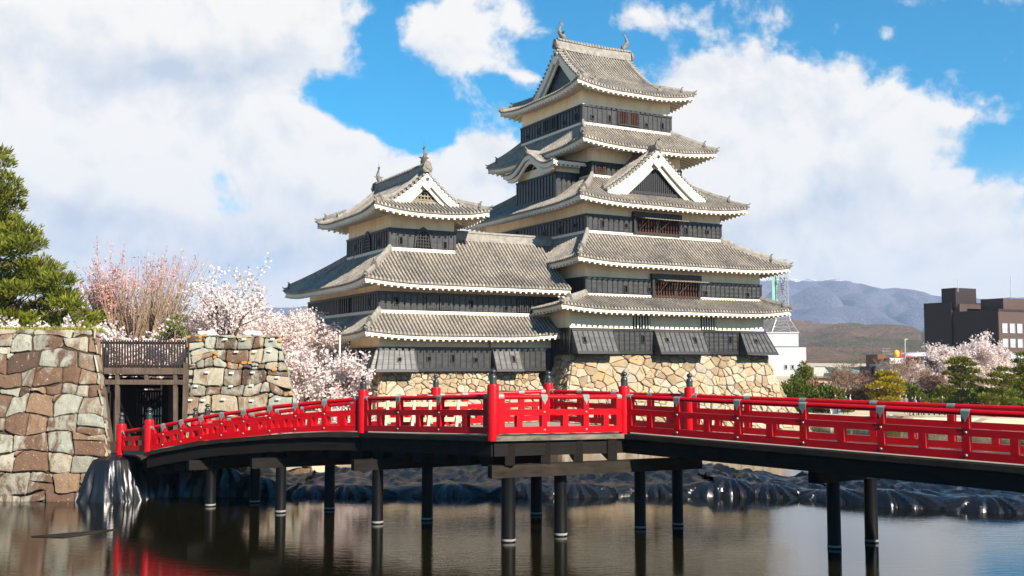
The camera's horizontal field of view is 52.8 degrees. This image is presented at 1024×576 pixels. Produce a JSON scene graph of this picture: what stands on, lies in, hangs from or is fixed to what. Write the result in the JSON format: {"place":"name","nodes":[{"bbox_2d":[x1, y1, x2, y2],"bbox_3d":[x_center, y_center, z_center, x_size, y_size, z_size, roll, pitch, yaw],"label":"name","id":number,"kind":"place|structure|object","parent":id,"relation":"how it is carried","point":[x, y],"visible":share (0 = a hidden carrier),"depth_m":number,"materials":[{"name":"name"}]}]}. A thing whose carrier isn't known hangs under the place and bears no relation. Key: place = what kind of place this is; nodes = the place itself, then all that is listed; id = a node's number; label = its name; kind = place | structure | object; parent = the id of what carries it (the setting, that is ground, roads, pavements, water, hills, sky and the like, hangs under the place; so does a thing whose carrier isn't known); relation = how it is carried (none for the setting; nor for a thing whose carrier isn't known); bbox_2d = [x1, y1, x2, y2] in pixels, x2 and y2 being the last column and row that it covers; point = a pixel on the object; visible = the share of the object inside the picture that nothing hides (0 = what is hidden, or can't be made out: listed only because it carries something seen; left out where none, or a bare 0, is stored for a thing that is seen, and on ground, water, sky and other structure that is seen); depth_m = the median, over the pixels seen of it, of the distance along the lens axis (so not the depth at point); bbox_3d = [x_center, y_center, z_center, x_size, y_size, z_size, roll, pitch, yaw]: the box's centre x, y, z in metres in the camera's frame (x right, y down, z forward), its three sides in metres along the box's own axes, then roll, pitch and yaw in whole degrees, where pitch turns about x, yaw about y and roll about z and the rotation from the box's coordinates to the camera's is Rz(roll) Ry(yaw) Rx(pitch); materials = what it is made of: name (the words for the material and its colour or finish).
{"place":"outdoors","nodes":[
{"label":"outdoors","id":0,"kind":"place"},
{"bbox_2d":[153,314,193,364],"bbox_3d":[-17.550,4.459,53.587,1.755,6.253,2.697,4,-6,-44],"label":"shrub","id":1,"kind":"object","parent":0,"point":[174,334],"visible":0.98,"depth_m":53.35,"materials":[{"name":"green plant"}]},
{"bbox_2d":[109,432,247,491],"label":"path","id":2,"kind":"structure","parent":0,"point":[152,474],"depth_m":43.78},
{"bbox_2d":[0,426,1023,575],"bbox_3d":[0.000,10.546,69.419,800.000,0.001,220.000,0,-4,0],"label":"water","id":3,"kind":"structure","parent":0,"point":[311,536],"depth_m":32.21,"materials":[{"name":"grey liquid"}]},
{"bbox_2d":[0,329,110,501],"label":"gate wall","id":4,"kind":"structure","parent":3,"relation":"in","point":[54,438],"depth_m":42.24,"materials":[{"name":"stone"}]},
{"bbox_2d":[0,325,105,333],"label":"grass","id":5,"kind":"structure","parent":4,"relation":"on","point":[35,328],"depth_m":43.82,"materials":[{"name":"green plant"}]},
{"bbox_2d":[31,529,116,537],"bbox_3d":[-13.947,7.909,33.099,2.591,0.050,0.787,3,-5,-33],"label":"floating board","id":6,"kind":"object","parent":3,"relation":"on","point":[63,535],"visible":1,"depth_m":32.96,"materials":[{"name":"brown wood"}]},
{"bbox_2d":[76,452,155,502],"bbox_3d":[-16.257,7.849,42.156,3.798,2.259,3.158,0,-4,0],"label":"plastic sheet","id":7,"kind":"object","parent":3,"relation":"on","point":[113,477],"visible":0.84,"depth_m":41.16,"materials":[{"name":"black plastic"}]},
{"bbox_2d":[156,443,315,497],"bbox_3d":[-11.818,7.987,45.218,5.654,2.606,5.988,0,-4,0],"label":"plastic sheet","id":8,"kind":"object","parent":3,"relation":"in","point":[233,482],"visible":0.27,"depth_m":42.76,"materials":[{"name":"black plastic"}]},
{"bbox_2d":[291,464,500,497],"bbox_3d":[-4.676,8.698,46.138,8.765,1.319,8.329,0,-4,0],"label":"plastic sheet","id":9,"kind":"object","parent":3,"relation":"on","point":[464,481],"visible":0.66,"depth_m":43.77,"materials":[{"name":"black plastic"}]},
{"bbox_2d":[515,469,719,498],"bbox_3d":[4.070,8.568,45.998,8.857,1.560,8.372,0,-4,0],"label":"plastic sheet","id":10,"kind":"object","parent":3,"relation":"on","point":[658,484],"visible":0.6,"depth_m":42.94,"materials":[{"name":"black plastic"}]},
{"bbox_2d":[698,463,844,503],"bbox_3d":[10.764,8.575,45.144,4.656,1.422,9.610,0,-4,0],"label":"plastic sheet","id":11,"kind":"object","parent":3,"relation":"on","point":[734,482],"visible":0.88,"depth_m":42.87,"materials":[{"name":"black plastic"}]},
{"bbox_2d":[801,471,1023,513],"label":"plastic sheet","id":12,"kind":"object","parent":3,"relation":"on","point":[904,494],"visible":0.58,"depth_m":39.40,"materials":[{"name":"black plastic"}]},
{"bbox_2d":[0,0,1023,315],"label":"sky","id":13,"kind":"structure","parent":0,"point":[874,143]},
{"bbox_2d":[135,277,1023,330],"bbox_3d":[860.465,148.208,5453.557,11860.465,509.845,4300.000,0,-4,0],"label":"hills","id":14,"kind":"structure","parent":0,"point":[832,301],"depth_m":5153.91,"materials":[{"name":"blue"}]},
{"bbox_2d":[153,363,1023,471],"bbox_3d":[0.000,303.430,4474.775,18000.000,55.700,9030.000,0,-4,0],"label":"ground","id":15,"kind":"structure","parent":0,"point":[1006,420],"depth_m":94.72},
{"bbox_2d":[0,315,60,327],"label":"cherry tree","id":16,"kind":"object","parent":15,"relation":"on","point":[14,322],"depth_m":53.10,"materials":[{"name":"white plant"}]},
{"bbox_2d":[0,143,106,327],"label":"pine tree","id":17,"kind":"object","parent":15,"relation":"on","point":[37,275],"visible":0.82,"depth_m":57.08,"materials":[{"name":"green plant"}]},
{"bbox_2d":[36,314,131,377],"bbox_3d":[-23.803,4.614,55.948,7.670,6.340,10.441,0,-4,0],"label":"cherry tree","id":18,"kind":"object","parent":15,"relation":"on","point":[110,334],"visible":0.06,"depth_m":55.07,"materials":[{"name":"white plant"}]},
{"bbox_2d":[26,278,149,325],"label":"cherry tree","id":19,"kind":"object","parent":15,"relation":"on","point":[81,302],"visible":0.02,"depth_m":66.55,"materials":[{"name":"pink plant"}]},
{"bbox_2d":[99,302,171,334],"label":"cherry tree","id":20,"kind":"object","parent":15,"relation":"on","point":[144,315],"visible":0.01,"depth_m":67.64,"materials":[{"name":"pink plant"}]},
{"bbox_2d":[73,237,207,344],"bbox_3d":[-22.532,2.655,63.100,9.210,11.228,6.065,0,-4,0],"label":"budding tree","id":21,"kind":"object","parent":15,"relation":"on","point":[109,305],"visible":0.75,"depth_m":62.32,"materials":[{"name":"pink plant"}]},
{"bbox_2d":[100,340,193,441],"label":"wooden gate","id":22,"kind":"structure","parent":15,"relation":"on","point":[125,396],"depth_m":49.50,"materials":[{"name":"brown wood"}]},
{"bbox_2d":[134,390,136,435],"bbox_3d":[-19.756,6.484,52.870,1.129,2.507,0.090,0,-4,0],"label":"barred door","id":23,"kind":"structure","parent":22,"relation":"in","point":[135,415],"depth_m":52.86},
{"bbox_2d":[138,390,160,435],"bbox_3d":[-18.577,6.484,52.870,1.228,2.507,0.090,0,-4,0],"label":"barred door","id":24,"kind":"structure","parent":22,"relation":"in","point":[142,401],"depth_m":52.88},
{"bbox_2d":[101,326,200,419],"bbox_3d":[-20.363,4.905,57.285,10.200,6.181,8.520,0,-4,0],"label":"cherry tree","id":25,"kind":"object","parent":15,"relation":"on","point":[137,339],"visible":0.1,"depth_m":55.33,"materials":[{"name":"pink plant"}]},
{"bbox_2d":[128,303,258,408],"bbox_3d":[-20.424,4.560,63.990,8.472,7.560,9.088,0,-4,0],"label":"cherry tree","id":26,"kind":"object","parent":15,"relation":"on","point":[192,328],"visible":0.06,"depth_m":62.91,"materials":[{"name":"pink plant"}]},
{"bbox_2d":[165,296,293,345],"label":"cherry tree","id":27,"kind":"object","parent":15,"relation":"on","point":[266,325],"visible":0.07,"depth_m":66.49,"materials":[{"name":"white plant"}]},
{"bbox_2d":[178,252,284,335],"bbox_3d":[-16.942,2.713,60.429,5.979,10.732,7.059,-2,-4,22],"label":"cherry tree","id":28,"kind":"object","parent":15,"relation":"on","point":[227,314],"visible":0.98,"depth_m":59.93,"materials":[{"name":"white plant"}]},
{"bbox_2d":[186,334,312,473],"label":"gate wall","id":29,"kind":"structure","parent":15,"relation":"on","point":[234,372],"depth_m":49.87,"materials":[{"name":"stone"}]},
{"bbox_2d":[197,331,205,334],"bbox_3d":[-15.311,2.264,51.170,0.640,0.290,0.640,0,-4,0],"label":"sand bag","id":30,"kind":"object","parent":29,"relation":"on","point":[201,332],"visible":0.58,"depth_m":50.91,"materials":[{"name":"white fabric"}]},
{"bbox_2d":[205,331,216,335],"bbox_3d":[-14.954,2.264,51.170,0.640,0.290,0.640,0,-4,0],"label":"sand bag","id":31,"kind":"object","parent":29,"relation":"on","point":[209,333],"visible":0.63,"depth_m":50.94,"materials":[{"name":"white fabric"}]},
{"bbox_2d":[242,331,251,334],"bbox_3d":[-13.089,2.264,51.170,0.640,0.290,0.640,0,-4,0],"label":"sand bag","id":32,"kind":"object","parent":29,"relation":"on","point":[246,333],"visible":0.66,"depth_m":50.91,"materials":[{"name":"white fabric"}]},
{"bbox_2d":[251,331,261,335],"bbox_3d":[-12.693,2.264,51.170,0.640,0.290,0.640,0,-4,0],"label":"sand bag","id":33,"kind":"object","parent":29,"relation":"on","point":[257,333],"visible":0.71,"depth_m":50.94,"materials":[{"name":"white fabric"}]},
{"bbox_2d":[199,281,349,367],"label":"cherry tree","id":34,"kind":"object","parent":15,"relation":"on","point":[303,329],"visible":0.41,"depth_m":71.66,"materials":[{"name":"white plant"}]},
{"bbox_2d":[283,344,375,424],"bbox_3d":[-10.618,5.737,56.089,5.696,5.333,5.766,-4,-5,41],"label":"cherry tree","id":35,"kind":"object","parent":15,"relation":"on","point":[308,381],"visible":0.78,"depth_m":55.20,"materials":[{"name":"white plant"}]},
{"bbox_2d":[339,335,340,362],"bbox_3d":[-9.997,6.183,59.709,0.092,6.899,0.092,2,-4,-22],"label":"flag pole","id":36,"kind":"object","parent":15,"relation":"on","point":[339,345],"visible":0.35,"depth_m":59.89,"materials":[{"name":"white metal"}]},
{"bbox_2d":[305,371,542,425],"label":"turret stone base","id":37,"kind":"object","parent":15,"relation":"on","point":[401,383],"visible":0.15,"depth_m":72.02,"materials":[{"name":"beige stone"}]},
{"bbox_2d":[282,145,570,371],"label":"castle turret","id":38,"kind":"object","parent":37,"relation":"on","point":[415,279],"visible":0.93,"depth_m":73.46,"materials":[{"name":"tile"}]},
{"bbox_2d":[116,368,1023,548],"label":"footbridge","id":39,"kind":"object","parent":15,"relation":"on","point":[499,447],"visible":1,"depth_m":32.83,"materials":[{"name":"red paint"}]},
{"bbox_2d":[378,395,420,425],"bbox_3d":[-4.126,4.582,38.319,1.698,1.233,0.697,1,-4,-17],"label":"trestle","id":40,"kind":"object","parent":39,"relation":"on","point":[388,404],"visible":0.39,"depth_m":38.20,"materials":[{"name":"brown wood"}]},
{"bbox_2d":[421,394,467,426],"bbox_3d":[-2.530,4.597,38.519,1.772,1.233,0.697,1,-4,-16],"label":"trestle","id":41,"kind":"object","parent":39,"relation":"on","point":[430,419],"visible":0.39,"depth_m":38.38,"materials":[{"name":"brown wood"}]},
{"bbox_2d":[537,354,811,434],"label":"keep stone base","id":42,"kind":"object","parent":15,"relation":"on","point":[743,375],"visible":0.27,"depth_m":77.68,"materials":[{"name":"beige stone"}]},
{"bbox_2d":[463,21,794,354],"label":"castle keep","id":43,"kind":"structure","parent":42,"relation":"on","point":[645,257],"depth_m":81.44,"materials":[{"name":"tile"}]},
{"bbox_2d":[766,332,805,375],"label":"office building","id":44,"kind":"structure","parent":15,"relation":"on","point":[789,358],"depth_m":259.49,"materials":[{"name":"white paint"}]},
{"bbox_2d":[766,259,797,331],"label":"lattice mast","id":45,"kind":"object","parent":44,"relation":"on","point":[774,289],"visible":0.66,"depth_m":265.43,"materials":[{"name":"white metal"}]},
{"bbox_2d":[779,373,822,411],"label":"bush","id":46,"kind":"object","parent":15,"relation":"on","point":[791,388],"visible":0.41,"depth_m":102.44,"materials":[{"name":"green plant"}]},
{"bbox_2d":[792,360,817,381],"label":"pine tree","id":47,"kind":"object","parent":15,"relation":"on","point":[803,370],"visible":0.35,"depth_m":110.80,"materials":[{"name":"green plant"}]},
{"bbox_2d":[796,377,830,411],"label":"bush","id":48,"kind":"object","parent":15,"relation":"on","point":[816,384],"visible":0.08,"depth_m":103.53,"materials":[{"name":"pink plant"}]},
{"bbox_2d":[806,366,840,375],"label":"building","id":49,"kind":"structure","parent":15,"relation":"on","point":[819,370],"depth_m":234.28,"materials":[{"name":"paint"}]},
{"bbox_2d":[813,376,833,380],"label":"brick hall","id":50,"kind":"structure","parent":15,"relation":"on","point":[820,378],"depth_m":204.22,"materials":[{"name":"brick"}]},
{"bbox_2d":[809,382,854,412],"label":"bush","id":51,"kind":"object","parent":15,"relation":"on","point":[822,390],"visible":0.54,"depth_m":101.44,"materials":[{"name":"green plant"}]},
{"bbox_2d":[830,409,839,413],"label":"parking sign","id":52,"kind":"object","parent":15,"relation":"on","point":[834,411],"visible":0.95,"depth_m":99.39,"materials":[{"name":"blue metal"}]},
{"bbox_2d":[824,367,859,376],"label":"green roofed building","id":53,"kind":"structure","parent":15,"relation":"on","point":[830,369],"depth_m":216.01,"materials":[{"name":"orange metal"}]},
{"bbox_2d":[823,363,874,398],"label":"bare tree","id":54,"kind":"object","parent":15,"relation":"on","point":[841,377],"visible":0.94,"depth_m":106.00,"materials":[{"name":"brown plant"}]},
{"bbox_2d":[828,358,880,399],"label":"bare tree","id":55,"kind":"object","parent":15,"relation":"on","point":[851,368],"visible":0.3,"depth_m":115.64,"materials":[{"name":"brown plant"}]},
{"bbox_2d":[843,387,885,400],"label":"bush","id":56,"kind":"object","parent":15,"relation":"on","point":[864,397],"visible":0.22,"depth_m":115.70,"materials":[{"name":"green plant"}]},
{"bbox_2d":[859,348,889,383],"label":"brick building","id":57,"kind":"structure","parent":15,"relation":"on","point":[869,359],"depth_m":179.97,"materials":[{"name":"brick"}]},
{"bbox_2d":[864,369,907,401],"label":"pine tree","id":58,"kind":"object","parent":15,"relation":"on","point":[888,387],"visible":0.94,"depth_m":103.02,"materials":[{"name":"yellow plant"}]},
{"bbox_2d":[889,350,902,378],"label":"billboard","id":59,"kind":"object","parent":15,"relation":"on","point":[896,353],"visible":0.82,"depth_m":167.57,"materials":[{"name":"yellow paint"}]},
{"bbox_2d":[869,352,931,374],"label":"parking building","id":60,"kind":"structure","parent":15,"relation":"on","point":[911,354],"depth_m":172.59,"materials":[{"name":"concrete"}]},
{"bbox_2d":[870,353,938,393],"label":"bare tree","id":61,"kind":"object","parent":15,"relation":"on","point":[907,371],"visible":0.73,"depth_m":111.77,"materials":[{"name":"brown plant"}]},
{"bbox_2d":[904,339,907,377],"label":"lamp pole","id":62,"kind":"object","parent":15,"relation":"on","point":[905,351],"visible":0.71,"depth_m":164.68,"materials":[{"name":"white metal"}]},
{"bbox_2d":[893,382,929,402],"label":"bush","id":63,"kind":"object","parent":15,"relation":"on","point":[912,390],"visible":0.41,"depth_m":108.46,"materials":[{"name":"green plant"}]},
{"bbox_2d":[900,359,950,390],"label":"cherry tree","id":64,"kind":"object","parent":15,"relation":"on","point":[920,368],"visible":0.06,"depth_m":120.78,"materials":[{"name":"pink plant"}]},
{"bbox_2d":[868,416,982,417],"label":"bank wall","id":65,"kind":"structure","parent":15,"relation":"on","point":[919,416],"depth_m":94.45,"materials":[{"name":"stone"}]},
{"bbox_2d":[914,369,951,392],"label":"bare tree","id":66,"kind":"object","parent":15,"relation":"on","point":[941,379],"visible":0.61,"depth_m":116.76,"materials":[{"name":"brown plant"}]},
{"bbox_2d":[921,387,952,402],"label":"bush","id":67,"kind":"object","parent":15,"relation":"on","point":[928,394],"visible":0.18,"depth_m":117.00,"materials":[{"name":"green plant"}]},
{"bbox_2d":[917,342,985,388],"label":"cherry tree","id":68,"kind":"object","parent":15,"relation":"on","point":[936,352],"visible":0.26,"depth_m":125.26,"materials":[{"name":"pink plant"}]},
{"bbox_2d":[929,355,986,403],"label":"pine tree","id":69,"kind":"object","parent":15,"relation":"on","point":[966,375],"visible":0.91,"depth_m":109.32,"materials":[{"name":"green plant"}]},
{"bbox_2d":[921,276,1023,381],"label":"hotel building","id":70,"kind":"structure","parent":15,"relation":"on","point":[958,316],"depth_m":196.39,"materials":[{"name":"brown concrete"}]},
{"bbox_2d":[1002,323,1007,332],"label":"window","id":71,"kind":"structure","parent":70,"relation":"in","point":[1004,325],"depth_m":190.72,"materials":[{"name":"white glass"}]},
{"bbox_2d":[1002,339,1007,347],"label":"window","id":72,"kind":"structure","parent":70,"relation":"in","point":[1005,341],"depth_m":190.51,"materials":[{"name":"white glass"}]},
{"bbox_2d":[1009,323,1014,332],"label":"window","id":73,"kind":"structure","parent":70,"relation":"in","point":[1011,326],"depth_m":191.70,"materials":[{"name":"white glass"}]},
{"bbox_2d":[1010,339,1015,347],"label":"window","id":74,"kind":"structure","parent":70,"relation":"in","point":[1012,341],"depth_m":191.54,"materials":[{"name":"white glass"}]},
{"bbox_2d":[1017,324,1022,332],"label":"window","id":75,"kind":"structure","parent":70,"relation":"in","point":[1019,326],"depth_m":192.78,"materials":[{"name":"white glass"}]},
{"bbox_2d":[1017,339,1022,347],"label":"window","id":76,"kind":"structure","parent":70,"relation":"in","point":[1019,341],"depth_m":192.57,"materials":[{"name":"white glass"}]},
{"bbox_2d":[954,385,1008,405],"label":"bush","id":77,"kind":"object","parent":15,"relation":"on","point":[973,394],"visible":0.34,"depth_m":110.19,"materials":[{"name":"green plant"}]},
{"bbox_2d":[955,331,1016,387],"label":"cherry tree","id":78,"kind":"object","parent":15,"relation":"on","point":[988,358],"visible":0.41,"depth_m":126.16,"materials":[{"name":"pink plant"}]},
{"bbox_2d":[978,385,1020,405],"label":"bush","id":79,"kind":"object","parent":15,"relation":"on","point":[1011,387],"visible":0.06,"depth_m":112.07,"materials":[{"name":"green plant"}]},
{"bbox_2d":[978,365,1023,405],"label":"pine tree","id":80,"kind":"object","parent":15,"relation":"on","point":[994,398],"visible":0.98,"depth_m":105.04,"materials":[{"name":"green plant"}]},
{"bbox_2d":[1008,351,1023,405],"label":"pine tree","id":81,"kind":"object","parent":15,"relation":"on","point":[1017,370],"visible":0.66,"depth_m":107.40,"materials":[{"name":"green plant"}]},
{"bbox_2d":[764,319,923,363],"bbox_3d":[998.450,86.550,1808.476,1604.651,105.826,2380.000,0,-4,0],"label":"hills","id":82,"kind":"structure","parent":0,"point":[843,343],"depth_m":1439.05,"materials":[{"name":"brown soil"}]}
]}

